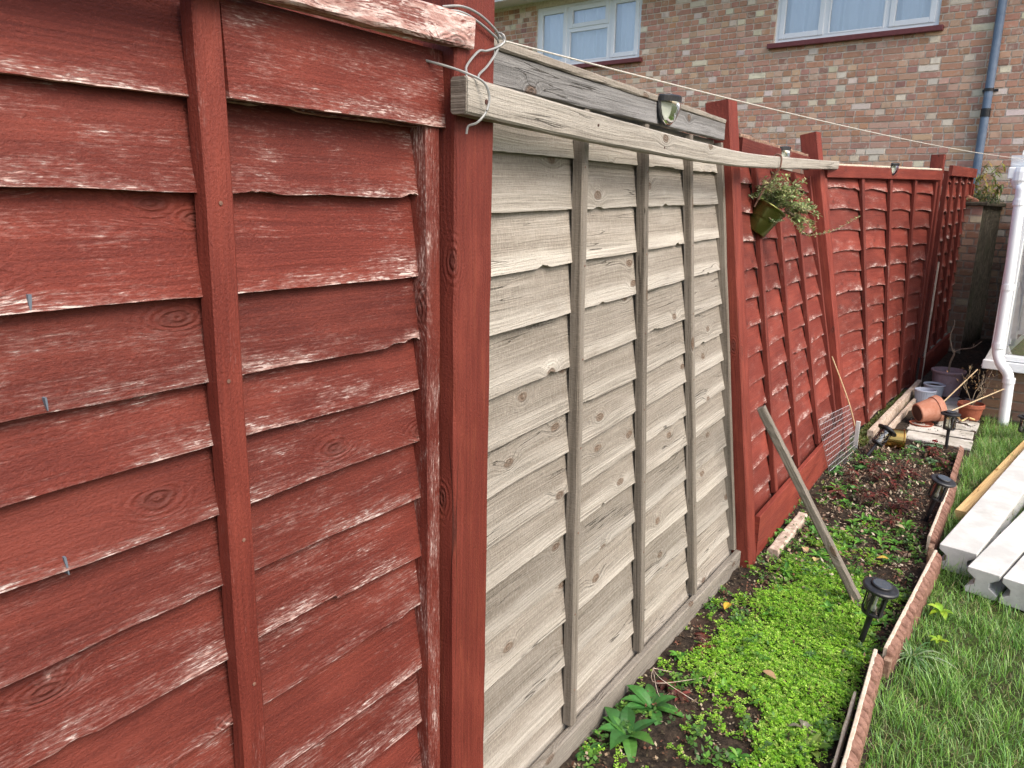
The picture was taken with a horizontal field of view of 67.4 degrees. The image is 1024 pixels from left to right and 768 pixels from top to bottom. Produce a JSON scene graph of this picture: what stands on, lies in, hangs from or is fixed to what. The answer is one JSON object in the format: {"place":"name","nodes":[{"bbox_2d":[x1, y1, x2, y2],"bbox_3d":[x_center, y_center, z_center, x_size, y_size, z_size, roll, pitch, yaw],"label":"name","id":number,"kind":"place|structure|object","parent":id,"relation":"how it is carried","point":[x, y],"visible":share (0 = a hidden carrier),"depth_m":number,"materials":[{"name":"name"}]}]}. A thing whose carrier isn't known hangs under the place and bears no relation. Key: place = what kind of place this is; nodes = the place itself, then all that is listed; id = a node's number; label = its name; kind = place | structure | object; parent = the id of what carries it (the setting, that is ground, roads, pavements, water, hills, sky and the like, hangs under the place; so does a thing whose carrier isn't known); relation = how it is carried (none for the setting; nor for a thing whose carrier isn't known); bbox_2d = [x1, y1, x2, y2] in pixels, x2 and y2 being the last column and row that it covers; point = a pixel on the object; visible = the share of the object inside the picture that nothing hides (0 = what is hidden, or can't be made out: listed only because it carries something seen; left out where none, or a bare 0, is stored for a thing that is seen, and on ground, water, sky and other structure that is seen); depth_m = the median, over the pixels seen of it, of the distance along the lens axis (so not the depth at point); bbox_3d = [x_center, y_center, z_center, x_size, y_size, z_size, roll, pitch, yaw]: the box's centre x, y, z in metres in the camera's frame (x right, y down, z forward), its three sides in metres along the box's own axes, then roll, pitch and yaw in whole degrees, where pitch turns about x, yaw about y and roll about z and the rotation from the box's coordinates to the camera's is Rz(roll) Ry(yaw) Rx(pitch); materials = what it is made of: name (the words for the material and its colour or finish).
{"place":"outdoors","nodes":[
{"label":"outdoors","id":0,"kind":"place"},
{"bbox_2d":[559,338,991,767],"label":"soil bed","id":1,"kind":"object","parent":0,"point":[974,357],"visible":0.22,"depth_m":3.00,"materials":[{"name":"brown soil"}]},
{"bbox_2d":[0,0,475,767],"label":"fence section","id":2,"kind":"object","parent":1,"relation":"on","point":[218,382],"visible":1,"depth_m":1.06,"materials":[{"name":"red paint"}]},
{"bbox_2d":[575,742,603,760],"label":"broadleaf plant","id":3,"kind":"object","parent":1,"relation":"on","point":[592,746],"visible":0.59,"depth_m":2.19,"materials":[{"name":"green plant"}]},
{"bbox_2d":[483,38,740,767],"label":"fence section","id":4,"kind":"object","parent":1,"relation":"on","point":[612,562],"visible":0.96,"depth_m":2.15,"materials":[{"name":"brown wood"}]},
{"bbox_2d":[658,93,681,126],"bbox_3d":[0.479,-0.814,2.288,0.036,0.090,0.115,12,17,38],"label":"wall light","id":5,"kind":"object","parent":4,"relation":"attached to","point":[669,105],"visible":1,"depth_m":2.27,"materials":[{"name":"clear glass"}]},
{"bbox_2d":[599,706,657,762],"bbox_3d":[0.336,1.028,2.254,0.191,0.061,0.185,10,16,33],"label":"broadleaf plant","id":6,"kind":"object","parent":1,"relation":"on","point":[615,718],"visible":0.98,"depth_m":2.26,"materials":[{"name":"green plant"}]},
{"bbox_2d":[620,684,683,725],"bbox_3d":[0.425,1.003,2.380,0.199,0.065,0.190,-8,16,-34],"label":"broadleaf plant","id":7,"kind":"object","parent":1,"relation":"on","point":[640,698],"visible":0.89,"depth_m":2.38,"materials":[{"name":"green plant"}]},
{"bbox_2d":[656,677,675,692],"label":"red leaved plant","id":8,"kind":"object","parent":1,"relation":"on","point":[662,684],"visible":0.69,"depth_m":2.50,"materials":[{"name":"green plant"}]},
{"bbox_2d":[669,650,686,661],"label":"green weed","id":9,"kind":"object","parent":1,"relation":"on","point":[678,656],"visible":1,"depth_m":2.65,"materials":[{"name":"green plant"}]},
{"bbox_2d":[668,688,690,701],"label":"red leaved plant","id":10,"kind":"object","parent":1,"relation":"on","point":[680,696],"visible":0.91,"depth_m":2.44,"materials":[{"name":"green plant"}]},
{"bbox_2d":[651,668,711,703],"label":"dry stalks","id":11,"kind":"object","parent":1,"relation":"on","point":[653,670],"visible":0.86,"depth_m":2.47,"materials":[{"name":"beige plant"}]},
{"bbox_2d":[694,630,711,640],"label":"red leaved plant","id":12,"kind":"object","parent":1,"relation":"on","point":[702,635],"visible":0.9,"depth_m":2.78,"materials":[{"name":"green plant"}]},
{"bbox_2d":[695,641,716,652],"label":"red leaved plant","id":13,"kind":"object","parent":1,"relation":"on","point":[702,644],"visible":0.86,"depth_m":2.71,"materials":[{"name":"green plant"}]},
{"bbox_2d":[717,677,732,690],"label":"green weed","id":14,"kind":"object","parent":1,"relation":"on","point":[724,681],"visible":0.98,"depth_m":2.49,"materials":[{"name":"green plant"}]},
{"bbox_2d":[724,746,753,765],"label":"green weed","id":15,"kind":"object","parent":1,"relation":"on","point":[736,753],"visible":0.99,"depth_m":2.17,"materials":[{"name":"green plant"}]},
{"bbox_2d":[582,481,914,767],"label":"ground cover","id":16,"kind":"object","parent":1,"relation":"on","point":[824,644],"visible":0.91,"depth_m":2.63,"materials":[{"name":"green plant"}]},
{"bbox_2d":[567,433,958,767],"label":"leaf litter","id":17,"kind":"object","parent":1,"relation":"on","point":[684,718],"visible":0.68,"depth_m":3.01,"materials":[{"name":"plant"}]},
{"bbox_2d":[577,446,957,767],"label":"weeds","id":18,"kind":"object","parent":1,"relation":"on","point":[707,754],"visible":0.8,"depth_m":2.93,"materials":[{"name":"green plant"}]},
{"bbox_2d":[774,562,795,576],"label":"green weed","id":19,"kind":"object","parent":1,"relation":"on","point":[787,567],"visible":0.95,"depth_m":3.28,"materials":[{"name":"green plant"}]},
{"bbox_2d":[767,512,807,558],"bbox_3d":[1.317,0.720,3.656,0.055,0.057,0.524,10,16,33],"label":"footing board","id":20,"kind":"object","parent":1,"relation":"on","point":[781,540],"visible":0.84,"depth_m":3.61,"materials":[{"name":"brown wood"}]},
{"bbox_2d":[739,133,842,556],"bbox_3d":[1.436,-0.317,4.071,0.427,1.838,1.881,10,16,32],"label":"fence section","id":21,"kind":"object","parent":1,"relation":"on","point":[791,386],"visible":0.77,"depth_m":3.93,"materials":[{"name":"red paint"}]},
{"bbox_2d":[780,146,790,156],"bbox_3d":[1.410,-1.173,3.956,0.038,0.097,0.121,11,17,36],"label":"wall light","id":22,"kind":"object","parent":21,"relation":"attached to","point":[786,151],"visible":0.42,"depth_m":3.93,"materials":[{"name":"black plastic"}]},
{"bbox_2d":[789,719,815,733],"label":"dry plant","id":23,"kind":"object","parent":1,"relation":"on","point":[806,724],"visible":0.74,"depth_m":2.30,"materials":[{"name":"brown plant"}]},
{"bbox_2d":[757,405,861,603],"bbox_3d":[1.187,0.491,3.050,0.481,0.782,0.040,7,15,23],"label":"propped stick","id":24,"kind":"object","parent":1,"relation":"on","point":[808,503],"visible":0.94,"depth_m":3.04,"materials":[{"name":"grey wood"}]},
{"bbox_2d":[795,733,830,758],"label":"yellow green weed","id":25,"kind":"object","parent":1,"relation":"on","point":[816,738],"visible":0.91,"depth_m":2.21,"materials":[{"name":"green plant"}]},
{"bbox_2d":[804,548,828,558],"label":"green weed","id":26,"kind":"object","parent":1,"relation":"on","point":[812,554],"visible":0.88,"depth_m":3.43,"materials":[{"name":"green plant"}]},
{"bbox_2d":[816,600,834,612],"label":"green weed","id":27,"kind":"object","parent":1,"relation":"on","point":[827,603],"visible":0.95,"depth_m":2.99,"materials":[{"name":"green plant"}]},
{"bbox_2d":[818,405,855,472],"bbox_3d":[1.966,0.321,4.633,0.068,0.381,0.777,11,17,37],"label":"wire piece","id":28,"kind":"object","parent":1,"relation":"on","point":[838,437],"visible":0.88,"depth_m":4.63,"materials":[{"name":"grey metal"}]},
{"bbox_2d":[828,485,845,499],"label":"red leaved plant","id":29,"kind":"object","parent":1,"relation":"on","point":[840,493],"visible":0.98,"depth_m":4.13,"materials":[{"name":"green plant"}]},
{"bbox_2d":[832,356,859,447],"bbox_3d":[2.137,0.129,4.901,0.334,0.638,0.018,-4,14,-21],"label":"bamboo cane","id":30,"kind":"object","parent":1,"relation":"on","point":[846,396],"visible":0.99,"depth_m":4.88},
{"bbox_2d":[844,468,858,483],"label":"red leaved plant","id":31,"kind":"object","parent":1,"relation":"on","point":[852,479],"visible":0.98,"depth_m":4.29,"materials":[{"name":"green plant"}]},
{"bbox_2d":[853,421,860,448],"bbox_3d":[2.231,0.347,4.975,0.026,0.220,0.012,10,16,33],"label":"white strip","id":32,"kind":"object","parent":1,"relation":"on","point":[857,430],"visible":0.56,"depth_m":4.96,"materials":[{"name":"grey wood"}]},
{"bbox_2d":[831,649,883,767],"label":"log edging","id":33,"kind":"object","parent":1,"relation":"on","point":[853,752],"visible":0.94,"depth_m":2.26,"materials":[{"name":"brown wood"}]},
{"bbox_2d":[850,484,871,504],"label":"red leaved plant","id":34,"kind":"object","parent":1,"relation":"on","point":[864,494],"visible":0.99,"depth_m":4.08,"materials":[{"name":"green plant"}]},
{"bbox_2d":[866,469,879,481],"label":"red leaved plant","id":35,"kind":"object","parent":1,"relation":"on","point":[873,475],"visible":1,"depth_m":4.41,"materials":[{"name":"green plant"}]},
{"bbox_2d":[869,491,884,507],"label":"red leaved plant","id":36,"kind":"object","parent":1,"relation":"on","point":[876,498],"visible":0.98,"depth_m":4.02,"materials":[{"name":"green plant"}]},
{"bbox_2d":[858,577,899,642],"bbox_3d":[1.286,0.835,2.712,0.120,0.299,0.120,10,16,33],"label":"stake light","id":37,"kind":"object","parent":1,"relation":"on","point":[876,588],"visible":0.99,"depth_m":2.69,"materials":[{"name":"black plastic"}]},
{"bbox_2d":[864,424,896,459],"bbox_3d":[2.312,0.380,4.820,0.219,0.252,0.122,-8,16,-34],"label":"stake light","id":38,"kind":"object","parent":1,"relation":"on","point":[888,430],"visible":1,"depth_m":4.82,"materials":[{"name":"black plastic"}]},
{"bbox_2d":[849,390,914,446],"bbox_3d":[2.804,0.221,5.749,0.123,0.079,1.876,11,16,35],"label":"moss","id":39,"kind":"object","parent":1,"relation":"on","point":[863,437],"visible":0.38,"depth_m":5.44,"materials":[{"name":"green plant"}]},
{"bbox_2d":[824,164,941,436],"bbox_3d":[2.833,-0.685,5.693,0.373,1.856,2.287,14,18,43],"label":"fence section","id":40,"kind":"object","parent":1,"relation":"on","point":[880,247],"visible":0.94,"depth_m":5.64,"materials":[{"name":"red paint"}]},
{"bbox_2d":[891,163,899,175],"bbox_3d":[2.783,-1.556,5.568,0.115,0.090,0.036,-12,18,-43],"label":"wall light","id":41,"kind":"object","parent":40,"relation":"attached to","point":[894,167],"visible":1,"depth_m":5.55,"materials":[{"name":"black plastic"}]},
{"bbox_2d":[872,614,893,626],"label":"green weed","id":42,"kind":"object","parent":1,"relation":"on","point":[884,617],"visible":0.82,"depth_m":2.89,"materials":[{"name":"green plant"}]},
{"bbox_2d":[882,656,892,678],"bbox_3d":[1.262,0.970,2.589,0.024,0.112,0.057,10,16,33],"label":"edging stake","id":43,"kind":"object","parent":1,"relation":"on","point":[887,665],"visible":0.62,"depth_m":2.56,"materials":[{"name":"brown wood"}]},
{"bbox_2d":[883,515,902,527],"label":"red leaved plant","id":44,"kind":"object","parent":1,"relation":"on","point":[891,522],"visible":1,"depth_m":3.76,"materials":[{"name":"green plant"}]},
{"bbox_2d":[881,429,905,449],"bbox_3d":[2.506,0.360,5.043,0.130,0.140,0.140,6,14,21],"label":"brass pot","id":45,"kind":"object","parent":1,"relation":"on","point":[898,441],"visible":0.57,"depth_m":4.99,"materials":[{"name":"gold metal"}]},
{"bbox_2d":[867,380,921,442],"bbox_3d":[2.953,0.185,5.884,0.039,0.116,1.914,11,16,35],"label":"old plank","id":46,"kind":"object","parent":1,"relation":"on","point":[891,414],"visible":0.75,"depth_m":5.72,"materials":[{"name":"beige wood"}]},
{"bbox_2d":[886,478,902,491],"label":"red leaved plant","id":47,"kind":"object","parent":1,"relation":"on","point":[893,484],"visible":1,"depth_m":4.20,"materials":[{"name":"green plant"}]},
{"bbox_2d":[888,465,907,481],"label":"red leaved plant","id":48,"kind":"object","parent":1,"relation":"on","point":[900,475],"visible":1,"depth_m":4.41,"materials":[{"name":"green plant"}]},
{"bbox_2d":[882,397,915,432],"bbox_3d":[3.002,0.215,5.869,0.026,0.074,1.534,11,16,35],"label":"old plank","id":49,"kind":"object","parent":1,"relation":"on","point":[899,417],"visible":0.63,"depth_m":5.75,"materials":[{"name":"beige wood"}]},
{"bbox_2d":[891,499,909,514],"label":"red leaved plant","id":50,"kind":"object","parent":1,"relation":"on","point":[901,506],"visible":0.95,"depth_m":3.93,"materials":[{"name":"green plant"}]},
{"bbox_2d":[895,459,911,471],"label":"red leaved plant","id":51,"kind":"object","parent":1,"relation":"on","point":[902,466],"visible":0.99,"depth_m":4.55,"materials":[{"name":"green plant"}]},
{"bbox_2d":[902,493,918,508],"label":"red leaved plant","id":52,"kind":"object","parent":1,"relation":"on","point":[910,502],"visible":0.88,"depth_m":4.02,"materials":[{"name":"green plant"}]},
{"bbox_2d":[905,468,919,479],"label":"red leaved plant","id":53,"kind":"object","parent":1,"relation":"on","point":[913,472],"visible":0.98,"depth_m":4.45,"materials":[{"name":"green plant"}]},
{"bbox_2d":[921,262,939,379],"bbox_3d":[3.667,-0.540,6.743,0.016,1.051,0.022,10,16,33],"label":"pale batten","id":54,"kind":"object","parent":1,"relation":"on","point":[935,282],"visible":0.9,"depth_m":6.72,"materials":[{"name":"wood"}]},
{"bbox_2d":[926,543,934,564],"bbox_3d":[1.859,0.778,3.419,0.024,0.127,0.057,10,16,33],"label":"edging stake","id":55,"kind":"object","parent":1,"relation":"on","point":[931,547],"visible":0.51,"depth_m":3.39,"materials":[{"name":"brown wood"}]},
{"bbox_2d":[923,381,945,396],"bbox_3d":[3.478,0.063,6.339,0.166,0.135,0.166,10,16,33],"label":"plastic pot","id":56,"kind":"object","parent":1,"relation":"on","point":[938,387],"visible":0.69,"depth_m":6.28,"materials":[{"name":"plastic"}]},
{"bbox_2d":[923,474,955,521],"bbox_3d":[2.122,0.595,3.812,0.117,0.292,0.117,3,13,8],"label":"stake light","id":57,"kind":"object","parent":1,"relation":"on","point":[939,481],"visible":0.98,"depth_m":3.79,"materials":[{"name":"black plastic"}]},
{"bbox_2d":[906,430,972,453],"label":"paving slab","id":58,"kind":"structure","parent":1,"relation":"on","point":[927,437],"depth_m":5.24,"materials":[{"name":"stone"}]},
{"bbox_2d":[907,423,973,439],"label":"paving slab","id":59,"kind":"structure","parent":1,"relation":"on","point":[954,433],"depth_m":5.44,"materials":[{"name":"stone"}]},
{"bbox_2d":[909,420,933,426],"bbox_3d":[2.982,0.293,5.596,0.160,0.022,0.160,10,16,33],"label":"pot saucer","id":60,"kind":"object","parent":59,"relation":"on","point":[925,423],"visible":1,"depth_m":5.61,"materials":[{"name":"orange ceramic"}]},
{"bbox_2d":[912,395,946,421],"bbox_3d":[3.054,0.180,5.626,0.203,0.202,0.198,0,13,-3],"label":"terracotta pot","id":61,"kind":"object","parent":60,"relation":"on","point":[931,408],"visible":0.98,"depth_m":5.57,"materials":[{"name":"brown ceramic"}]},
{"bbox_2d":[952,388,1003,410],"bbox_3d":[3.353,0.137,5.612,0.506,0.210,0.010,-1,14,-8],"label":"bamboo cane","id":62,"kind":"object","parent":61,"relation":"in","point":[977,399],"visible":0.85,"depth_m":5.61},
{"bbox_2d":[925,486,956,554],"bbox_3d":[2.160,0.669,3.852,0.039,0.128,0.917,10,16,33],"label":"log edging","id":63,"kind":"object","parent":1,"relation":"on","point":[938,525],"visible":0.81,"depth_m":3.72,"materials":[{"name":"brown wood"}]},
{"bbox_2d":[936,457,951,469],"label":"red leaved plant","id":64,"kind":"object","parent":1,"relation":"on","point":[942,463],"visible":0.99,"depth_m":4.64,"materials":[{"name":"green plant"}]},
{"bbox_2d":[918,165,977,379],"bbox_3d":[4.109,-1.091,7.253,0.071,1.882,1.598,11,16,36],"label":"fence section","id":65,"kind":"object","parent":1,"relation":"on","point":[957,185],"visible":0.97,"depth_m":7.08,"materials":[{"name":"red paint"}]},
{"bbox_2d":[931,367,966,396],"bbox_3d":[3.689,-0.015,6.509,0.270,0.216,0.270,10,16,33],"label":"plant pot","id":66,"kind":"object","parent":1,"relation":"on","point":[942,375],"visible":0.85,"depth_m":6.42,"materials":[{"name":"plastic"}]},
{"bbox_2d":[948,320,981,371],"bbox_3d":[3.759,-0.292,6.393,0.244,0.471,0.026,12,17,39],"label":"bare shrub","id":67,"kind":"object","parent":66,"relation":"on","point":[953,355],"visible":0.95,"depth_m":6.44,"materials":[{"name":"brown plant"}]},
{"bbox_2d":[941,410,960,449],"bbox_3d":[2.857,0.320,5.035,0.118,0.292,0.118,10,16,33],"label":"stake light","id":68,"kind":"object","parent":1,"relation":"on","point":[952,415],"visible":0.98,"depth_m":5.01,"materials":[{"name":"black plastic"}]},
{"bbox_2d":[946,404,958,412],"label":"paving slab","id":69,"kind":"structure","parent":1,"relation":"on","point":[950,407],"depth_m":6.10,"materials":[{"name":"stone"}]},
{"bbox_2d":[914,387,936,402],"bbox_3d":[3.317,0.103,6.175,0.162,0.125,0.162,10,16,33],"label":"plastic pot","id":70,"kind":"object","parent":69,"relation":"on","point":[922,393],"visible":0.66,"depth_m":6.14,"materials":[{"name":"grey plastic"}]},
{"bbox_2d":[950,446,963,481],"bbox_3d":[2.653,0.514,4.586,0.026,0.113,0.797,10,16,32],"label":"log edging","id":71,"kind":"object","parent":1,"relation":"on","point":[956,469],"visible":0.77,"depth_m":4.58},
{"bbox_2d":[937,419,979,435],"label":"paving slab","id":72,"kind":"structure","parent":1,"relation":"on","point":[967,428],"depth_m":5.60,"materials":[{"name":"stone"}]},
{"bbox_2d":[945,397,980,405],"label":"paving slab","id":73,"kind":"structure","parent":1,"relation":"on","point":[952,400],"depth_m":6.33,"materials":[{"name":"concrete"}]},
{"bbox_2d":[930,202,1006,353],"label":"garden wall","id":74,"kind":"structure","parent":1,"relation":"on","point":[970,285],"depth_m":7.90,"materials":[{"name":"brick"}]},
{"bbox_2d":[966,192,1003,203],"bbox_3d":[4.939,-1.939,8.080,0.379,0.142,1.190,12,17,38],"label":"moss cushion","id":75,"kind":"object","parent":74,"relation":"on","point":[988,199],"visible":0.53,"depth_m":7.69,"materials":[{"name":"green plant"}]},
{"bbox_2d":[974,161,1007,203],"bbox_3d":[4.989,-2.104,8.045,0.344,0.428,0.774,7,14,22],"label":"buddleia weed","id":76,"kind":"object","parent":74,"relation":"on","point":[978,179],"visible":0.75,"depth_m":7.95,"materials":[{"name":"green plant"}]},
{"bbox_2d":[957,400,985,420],"bbox_3d":[3.466,0.204,5.808,0.184,0.125,0.184,10,16,33],"label":"terracotta pot","id":77,"kind":"object","parent":1,"relation":"on","point":[975,410],"visible":0.87,"depth_m":5.75,"materials":[{"name":"ceramic"}]},
{"bbox_2d":[947,366,1014,404],"bbox_3d":[3.498,0.013,5.756,0.440,0.325,0.288,13,18,41],"label":"dead shrub","id":78,"kind":"object","parent":77,"relation":"in","point":[980,392],"visible":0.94,"depth_m":5.75,"materials":[{"name":"brown plant"}]},
{"bbox_2d":[850,413,1023,767],"bbox_3d":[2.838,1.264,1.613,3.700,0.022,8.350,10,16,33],"label":"lawn ground","id":79,"kind":"structure","parent":0,"point":[1005,683],"depth_m":2.54,"materials":[{"name":"green plant"}]},
{"bbox_2d":[412,0,494,767],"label":"fence post","id":80,"kind":"object","parent":79,"relation":"on","point":[465,185],"visible":0.69,"depth_m":1.46,"materials":[{"name":"red wood"}]},
{"bbox_2d":[426,5,505,133],"bbox_3d":[-0.065,-0.530,1.308,0.188,0.204,0.077,-11,18,-42],"label":"tie wire","id":81,"kind":"object","parent":80,"relation":"attached to","point":[497,47],"visible":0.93,"depth_m":1.30,"materials":[{"name":"grey metal"}]},
{"bbox_2d":[451,76,839,168],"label":"timber beam","id":82,"kind":"structure","parent":80,"relation":"attached to","point":[509,107],"depth_m":1.67,"materials":[{"name":"brown"}]},
{"bbox_2d":[750,153,785,237],"bbox_3d":[1.159,-0.848,3.482,0.175,0.370,0.166,10,16,33],"label":"hanging pot","id":83,"kind":"object","parent":82,"relation":"hanging from","point":[762,225],"visible":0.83,"depth_m":3.44,"materials":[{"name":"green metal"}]},
{"bbox_2d":[748,172,859,237],"bbox_3d":[1.324,-0.832,3.564,0.592,0.293,0.270,-7,16,-31],"label":"succulent plant","id":84,"kind":"object","parent":83,"relation":"in","point":[780,197],"visible":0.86,"depth_m":3.46,"materials":[{"name":"green plant"}]},
{"bbox_2d":[506,41,1022,158],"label":"washing line","id":85,"kind":"object","parent":80,"relation":"attached to","point":[513,43],"visible":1,"depth_m":1.87,"materials":[{"name":"beige fabric"}]},
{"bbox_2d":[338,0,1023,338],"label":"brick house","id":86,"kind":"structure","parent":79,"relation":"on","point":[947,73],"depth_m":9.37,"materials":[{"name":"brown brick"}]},
{"bbox_2d":[537,0,642,68],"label":"window","id":87,"kind":"structure","parent":86,"relation":"in","point":[600,32],"depth_m":11.45,"materials":[{"name":"white plastic"}]},
{"bbox_2d":[767,0,943,49],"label":"window","id":88,"kind":"structure","parent":86,"relation":"in","point":[799,22],"depth_m":9.25,"materials":[{"name":"white plastic"}]},
{"bbox_2d":[705,99,755,567],"bbox_3d":[0.930,-0.146,3.243,0.367,1.999,0.102,10,16,33],"label":"fence post","id":89,"kind":"object","parent":79,"relation":"on","point":[726,109],"visible":0.45,"depth_m":3.20,"materials":[{"name":"red wood"}]},
{"bbox_2d":[800,132,849,453],"bbox_3d":[1.994,-0.531,4.876,0.509,2.045,0.112,10,16,33],"label":"fence post","id":90,"kind":"object","parent":79,"relation":"on","point":[811,145],"visible":0.5,"depth_m":4.80,"materials":[{"name":"red wood"}]},
{"bbox_2d":[882,550,941,672],"bbox_3d":[1.557,0.867,2.966,0.039,0.128,0.975,11,17,36],"label":"log edging","id":91,"kind":"object","parent":79,"relation":"on","point":[910,614],"visible":0.91,"depth_m":2.87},
{"bbox_2d":[878,633,953,675],"bbox_3d":[1.394,0.973,2.683,0.274,0.137,0.261,0,13,-5],"label":"grass tuft","id":92,"kind":"object","parent":79,"relation":"on","point":[918,649],"visible":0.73,"depth_m":2.67,"materials":[{"name":"green plant"}]},
{"bbox_2d":[905,154,945,387],"bbox_3d":[3.543,-0.921,6.633,0.118,2.036,0.102,10,16,33],"label":"fence post","id":93,"kind":"object","parent":79,"relation":"on","point":[937,161],"visible":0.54,"depth_m":6.51,"materials":[{"name":"red wood"}]},
{"bbox_2d":[929,635,948,642],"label":"lime seedling","id":94,"kind":"object","parent":79,"relation":"on","point":[936,638],"visible":1,"depth_m":2.77,"materials":[{"name":"green plant"}]},
{"bbox_2d":[928,602,953,619],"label":"lime seedling","id":95,"kind":"object","parent":79,"relation":"on","point":[939,606],"visible":0.98,"depth_m":2.97,"materials":[{"name":"green plant"}]},
{"bbox_2d":[939,450,1023,577],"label":"concrete post","id":96,"kind":"object","parent":79,"relation":"on","point":[972,534],"visible":0.81,"depth_m":3.66,"materials":[{"name":"grey concrete"}]},
{"bbox_2d":[954,440,1023,519],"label":"timber batten","id":97,"kind":"object","parent":79,"relation":"on","point":[968,503],"visible":0.62,"depth_m":4.24,"materials":[{"name":"brown wood"}]},
{"bbox_2d":[964,511,1023,600],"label":"concrete post","id":98,"kind":"object","parent":79,"relation":"on","point":[995,561],"visible":0.98,"depth_m":3.22,"materials":[{"name":"grey concrete"}]},
{"bbox_2d":[980,150,1023,426],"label":"conservatory","id":99,"kind":"object","parent":79,"relation":"on","point":[1005,356],"visible":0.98,"depth_m":5.66,"materials":[{"name":"plastic"}]},
{"bbox_2d":[999,555,1023,610],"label":"concrete post","id":100,"kind":"object","parent":79,"relation":"on","point":[1013,580],"visible":0.99,"depth_m":3.06,"materials":[{"name":"grey concrete"}]},
{"bbox_2d":[1017,414,1023,438],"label":"stake light","id":101,"kind":"object","parent":79,"relation":"on","point":[1021,424],"visible":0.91,"depth_m":5.26,"materials":[{"name":"black plastic"}]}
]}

